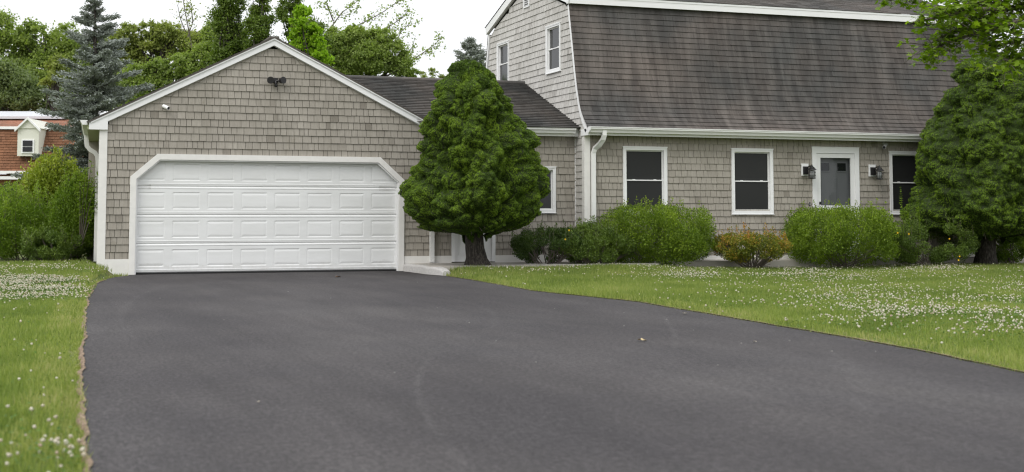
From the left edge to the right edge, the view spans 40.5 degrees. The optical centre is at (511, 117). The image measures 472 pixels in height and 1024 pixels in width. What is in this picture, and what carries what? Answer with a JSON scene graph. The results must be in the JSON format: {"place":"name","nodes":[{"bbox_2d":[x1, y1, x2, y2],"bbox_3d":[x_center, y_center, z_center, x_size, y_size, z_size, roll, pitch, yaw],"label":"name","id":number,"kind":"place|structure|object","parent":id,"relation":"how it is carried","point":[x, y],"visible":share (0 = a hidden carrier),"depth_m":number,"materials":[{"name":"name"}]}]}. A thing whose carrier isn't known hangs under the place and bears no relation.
{"place":"outdoors","nodes":[
{"label":"outdoors","id":0,"kind":"place"},
{"bbox_2d":[0,238,1023,471],"bbox_3d":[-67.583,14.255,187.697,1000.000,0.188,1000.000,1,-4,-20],"label":"lawn","id":1,"kind":"structure","parent":0,"point":[101,276],"depth_m":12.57,"materials":[{"name":"plant"}]},
{"bbox_2d":[0,178,36,238],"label":"hedge","id":2,"kind":"object","parent":1,"relation":"on","point":[2,186],"visible":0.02,"depth_m":43.93,"materials":[{"name":"green plant"}]},
{"bbox_2d":[0,180,55,260],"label":"feathery shrub","id":3,"kind":"object","parent":1,"relation":"on","point":[10,216],"visible":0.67,"depth_m":29.06,"materials":[{"name":"green plant"}]},
{"bbox_2d":[0,52,74,110],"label":"willow tree","id":4,"kind":"object","parent":1,"relation":"on","point":[15,95],"visible":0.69,"depth_m":73.39,"materials":[{"name":"green plant"}]},
{"bbox_2d":[0,117,83,186],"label":"neighbor house","id":5,"kind":"structure","parent":1,"relation":"on","point":[22,141],"depth_m":66.48,"materials":[{"name":"red"}]},
{"bbox_2d":[0,111,63,118],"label":"roof","id":6,"kind":"object","parent":5,"relation":"attached to","point":[17,114],"visible":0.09,"depth_m":69.95,"materials":[{"name":"white"}]},
{"bbox_2d":[13,144,87,258],"bbox_3d":[-10.149,1.927,30.636,1.840,2.651,1.563,-1,-4,13],"label":"rhododendron","id":7,"kind":"object","parent":1,"relation":"on","point":[48,172],"visible":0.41,"depth_m":30.31,"materials":[{"name":"green plant"}]},
{"bbox_2d":[19,221,83,260],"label":"bush","id":8,"kind":"object","parent":1,"relation":"on","point":[66,249],"visible":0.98,"depth_m":28.18,"materials":[{"name":"green plant"}]},
{"bbox_2d":[37,52,70,119],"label":"maple","id":9,"kind":"object","parent":1,"relation":"on","point":[52,64],"visible":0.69,"depth_m":69.99,"materials":[{"name":"green plant"}]},
{"bbox_2d":[0,6,124,108],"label":"oak tree","id":10,"kind":"object","parent":1,"relation":"on","point":[31,52],"visible":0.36,"depth_m":83.55,"materials":[{"name":"green plant"}]},
{"bbox_2d":[43,166,94,259],"bbox_3d":[-9.115,2.057,29.085,1.220,2.079,1.187,-2,-5,28],"label":"leafy shrub","id":11,"kind":"object","parent":1,"relation":"on","point":[65,207],"visible":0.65,"depth_m":28.84,"materials":[{"name":"green plant"}]},
{"bbox_2d":[10,0,156,196],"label":"blue spruce","id":12,"kind":"object","parent":1,"relation":"on","point":[102,56],"visible":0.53,"depth_m":33.71,"materials":[{"name":"green plant"}]},
{"bbox_2d":[76,160,97,245],"bbox_3d":[-8.629,1.808,28.346,0.639,1.856,0.613,0,-4,5],"label":"elder sapling","id":13,"kind":"object","parent":1,"relation":"on","point":[81,231],"visible":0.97,"depth_m":28.36,"materials":[{"name":"green plant"}]},
{"bbox_2d":[104,18,214,90],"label":"olive tree","id":14,"kind":"object","parent":1,"relation":"on","point":[156,41],"visible":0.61,"depth_m":71.68,"materials":[{"name":"green plant"}]},
{"bbox_2d":[117,17,241,103],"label":"wild cherry","id":15,"kind":"object","parent":1,"relation":"on","point":[160,72],"visible":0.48,"depth_m":49.65,"materials":[{"name":"green plant"}]},
{"bbox_2d":[169,0,215,47],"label":"sapling tree","id":16,"kind":"object","parent":1,"relation":"on","point":[188,20],"visible":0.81,"depth_m":52.05,"materials":[{"name":"green plant"}]},
{"bbox_2d":[201,0,251,67],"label":"arborvitae","id":17,"kind":"object","parent":1,"relation":"on","point":[226,17],"visible":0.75,"depth_m":45.69,"materials":[{"name":"green plant"}]},
{"bbox_2d":[239,0,279,49],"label":"arborvitae","id":18,"kind":"object","parent":1,"relation":"on","point":[257,22],"visible":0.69,"depth_m":44.77,"materials":[{"name":"green plant"}]},
{"bbox_2d":[271,0,339,64],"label":"arborvitae","id":19,"kind":"object","parent":1,"relation":"on","point":[282,10],"visible":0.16,"depth_m":46.77,"materials":[{"name":"green plant"}]},
{"bbox_2d":[286,3,335,64],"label":"lime tree","id":20,"kind":"object","parent":1,"relation":"on","point":[308,41],"visible":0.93,"depth_m":41.87,"materials":[{"name":"green plant"}]},
{"bbox_2d":[80,36,580,274],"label":"garage","id":21,"kind":"structure","parent":1,"relation":"on","point":[237,163],"depth_m":26.57,"materials":[{"name":"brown wood"}]},
{"bbox_2d":[136,161,396,274],"bbox_3d":[-4.617,1.875,26.494,5.140,2.180,0.090,1,-4,-20],"label":"garage door","id":22,"kind":"structure","parent":21,"relation":"in","point":[193,217],"depth_m":26.44,"materials":[{"name":"white metal"}]},
{"bbox_2d":[267,77,285,86],"bbox_3d":[-4.503,-0.672,26.498,0.373,0.202,0.186,1,-4,-20],"label":"floodlight","id":23,"kind":"object","parent":21,"relation":"attached to","point":[271,80],"visible":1,"depth_m":26.48,"materials":[{"name":"black metal"}]},
{"bbox_2d":[451,233,495,261],"bbox_3d":[-0.776,1.837,27.780,0.919,2.105,0.117,1,-4,-20],"label":"side door","id":24,"kind":"structure","parent":21,"relation":"in","point":[458,253],"depth_m":27.65,"materials":[{"name":"white paint"}]},
{"bbox_2d":[540,166,555,212],"bbox_3d":[0.465,1.481,28.250,0.914,0.957,0.100,1,-4,-20],"label":"window","id":25,"kind":"structure","parent":21,"relation":"in","point":[549,202],"depth_m":28.36,"materials":[{"name":"white paint"}]},
{"bbox_2d":[323,23,420,76],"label":"round tree","id":26,"kind":"object","parent":1,"relation":"on","point":[357,49],"visible":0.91,"depth_m":49.59,"materials":[{"name":"green plant"}]},
{"bbox_2d":[314,0,445,73],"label":"birch tree","id":27,"kind":"object","parent":1,"relation":"on","point":[387,26],"visible":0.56,"depth_m":54.04,"materials":[{"name":"green plant"}]},
{"bbox_2d":[403,264,450,275],"bbox_3d":[-1.630,2.896,26.237,0.209,0.187,2.068,2,-4,-23],"label":"curb stone","id":28,"kind":"object","parent":1,"relation":"on","point":[423,269],"visible":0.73,"depth_m":26.00,"materials":[{"name":"stone"}]},
{"bbox_2d":[420,67,448,77],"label":"tree","id":29,"kind":"object","parent":1,"relation":"on","point":[423,73],"visible":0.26,"depth_m":89.30,"materials":[{"name":"green plant"}]},
{"bbox_2d":[454,36,486,66],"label":"blue spruce","id":30,"kind":"object","parent":1,"relation":"on","point":[469,46],"visible":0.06,"depth_m":61.80,"materials":[{"name":"green plant"}]},
{"bbox_2d":[398,59,550,265],"bbox_3d":[-0.721,0.927,26.246,2.741,4.036,2.598,-2,-5,29],"label":"broadleaf tree","id":31,"kind":"object","parent":1,"relation":"on","point":[478,170],"visible":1,"depth_m":25.57,"materials":[{"name":"green plant"}]},
{"bbox_2d":[0,262,1023,471],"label":"clover leaves","id":32,"kind":"object","parent":1,"relation":"on","point":[58,427],"visible":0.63,"depth_m":17.45,"materials":[{"name":"green plant"}]},
{"bbox_2d":[0,259,1023,471],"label":"clover blossoms","id":33,"kind":"object","parent":1,"relation":"on","point":[57,439],"visible":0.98,"depth_m":18.25,"materials":[{"name":"white plant"}]},
{"bbox_2d":[72,276,1023,471],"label":"soil edge","id":34,"kind":"object","parent":1,"relation":"on","point":[82,415],"visible":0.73,"depth_m":10.10,"materials":[{"name":"brown soil"}]},
{"bbox_2d":[509,219,587,263],"bbox_3d":[0.712,2.525,27.237,1.604,1.050,1.442,1,-4,-20],"label":"yew shrub","id":35,"kind":"object","parent":1,"relation":"on","point":[527,247],"visible":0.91,"depth_m":27.00,"materials":[{"name":"green plant"}]},
{"bbox_2d":[558,215,636,263],"bbox_3d":[1.622,2.483,27.319,1.664,1.168,1.446,1,-4,-20],"label":"juniper shrub","id":36,"kind":"object","parent":1,"relation":"on","point":[592,236],"visible":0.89,"depth_m":26.97,"materials":[{"name":"green plant"}]},
{"bbox_2d":[597,195,716,266],"bbox_3d":[2.888,2.352,27.954,2.453,1.540,2.069,0,-4,-1],"label":"boxwood shrub","id":37,"kind":"object","parent":1,"relation":"on","point":[692,238],"visible":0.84,"depth_m":27.33,"materials":[{"name":"green plant"}]},
{"bbox_2d":[485,0,1013,261],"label":"house","id":38,"kind":"structure","parent":1,"relation":"on","point":[730,113],"depth_m":29.80,"materials":[{"name":"grey wood"}]},
{"bbox_2d":[496,40,509,80],"bbox_3d":[-0.191,-1.263,32.959,0.100,1.059,0.854,1,-4,-20],"label":"window","id":39,"kind":"structure","parent":38,"relation":"in","point":[503,48],"depth_m":33.07,"materials":[{"name":"white paint"}]},
{"bbox_2d":[545,21,560,74],"bbox_3d":[0.912,-1.478,29.894,0.100,1.059,0.864,1,-4,-20],"label":"window","id":40,"kind":"structure","parent":38,"relation":"in","point":[553,31],"depth_m":30.00,"materials":[{"name":"white paint"}]},
{"bbox_2d":[622,146,667,214],"bbox_3d":[2.733,1.306,28.566,1.019,1.401,0.100,1,-4,-20],"label":"window","id":41,"kind":"structure","parent":38,"relation":"in","point":[644,167],"depth_m":28.60,"materials":[{"name":"white paint"}]},
{"bbox_2d":[731,148,774,214],"bbox_3d":[5.087,1.366,29.409,1.018,1.401,0.100,1,-4,-20],"label":"window","id":42,"kind":"structure","parent":38,"relation":"in","point":[752,184],"depth_m":29.44,"materials":[{"name":"white paint"}]},
{"bbox_2d":[801,164,815,178],"bbox_3d":[6.377,1.163,29.738,0.185,0.335,0.324,4,-5,-42],"label":"wall lantern","id":43,"kind":"object","parent":38,"relation":"attached to","point":[806,170],"depth_m":29.71,"materials":[{"name":"white paint"}]},
{"bbox_2d":[811,146,859,257],"bbox_3d":[7.014,1.847,30.079,1.188,2.398,0.181,1,-4,-20],"label":"front door","id":44,"kind":"structure","parent":38,"relation":"in","point":[837,168],"depth_m":30.17,"materials":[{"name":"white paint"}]},
{"bbox_2d":[868,165,883,179],"bbox_3d":[7.972,1.204,30.309,0.185,0.335,0.324,4,-5,-42],"label":"wall lantern","id":45,"kind":"object","parent":38,"relation":"attached to","point":[872,169],"depth_m":30.34,"materials":[{"name":"white paint"}]},
{"bbox_2d":[888,151,917,214],"bbox_3d":[8.780,1.459,30.732,1.019,1.401,0.100,1,-4,-20],"label":"window","id":46,"kind":"structure","parent":38,"relation":"in","point":[902,165],"depth_m":30.70,"materials":[{"name":"white paint"}]},
{"bbox_2d":[711,222,792,267],"bbox_3d":[4.775,2.590,27.623,1.620,1.017,1.484,1,-4,-20],"label":"spirea shrub","id":47,"kind":"object","parent":1,"relation":"on","point":[727,247],"visible":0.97,"depth_m":27.31,"materials":[{"name":"orange plant"}]},
{"bbox_2d":[780,198,901,268],"bbox_3d":[6.798,2.421,28.753,2.397,1.513,2.099,0,-4,0],"label":"boxwood shrub","id":48,"kind":"object","parent":1,"relation":"on","point":[840,241],"visible":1,"depth_m":28.23,"materials":[{"name":"green plant"}]},
{"bbox_2d":[899,189,921,238],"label":"tall weed","id":49,"kind":"object","parent":1,"relation":"on","point":[907,214],"visible":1,"depth_m":28.39,"materials":[{"name":"green plant"}]},
{"bbox_2d":[886,211,980,264],"bbox_3d":[8.719,2.573,28.923,2.165,1.235,2.086,0,-4,0],"label":"dark shrub","id":50,"kind":"object","parent":1,"relation":"on","point":[910,251],"visible":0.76,"depth_m":28.60,"materials":[{"name":"green plant"}]},
{"bbox_2d":[875,0,1023,87],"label":"maple tree","id":51,"kind":"object","parent":1,"relation":"on","point":[982,22],"visible":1,"depth_m":20.87,"materials":[{"name":"green plant"}]},
{"bbox_2d":[900,53,1023,264],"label":"dwarf spruce","id":52,"kind":"object","parent":1,"relation":"on","point":[969,159],"visible":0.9,"depth_m":28.69,"materials":[{"name":"green plant"}]},
{"bbox_2d":[996,236,1023,263],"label":"yellow green shrub","id":53,"kind":"object","parent":1,"relation":"on","point":[1002,253],"visible":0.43,"depth_m":30.08,"materials":[{"name":"green plant"}]},
{"bbox_2d":[0,0,1023,115],"label":"sky","id":54,"kind":"structure","parent":0,"point":[458,20],"materials":[{"name":"white"}]},
{"bbox_2d":[82,271,1023,471],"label":"driveway","id":55,"kind":"structure","parent":0,"point":[186,372],"depth_m":8.85,"materials":[{"name":"grey asphalt"}]},
{"bbox_2d":[410,256,1023,269],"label":"walkway","id":56,"kind":"structure","parent":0,"point":[727,263],"depth_m":28.03,"materials":[{"name":"concrete"}]}
]}

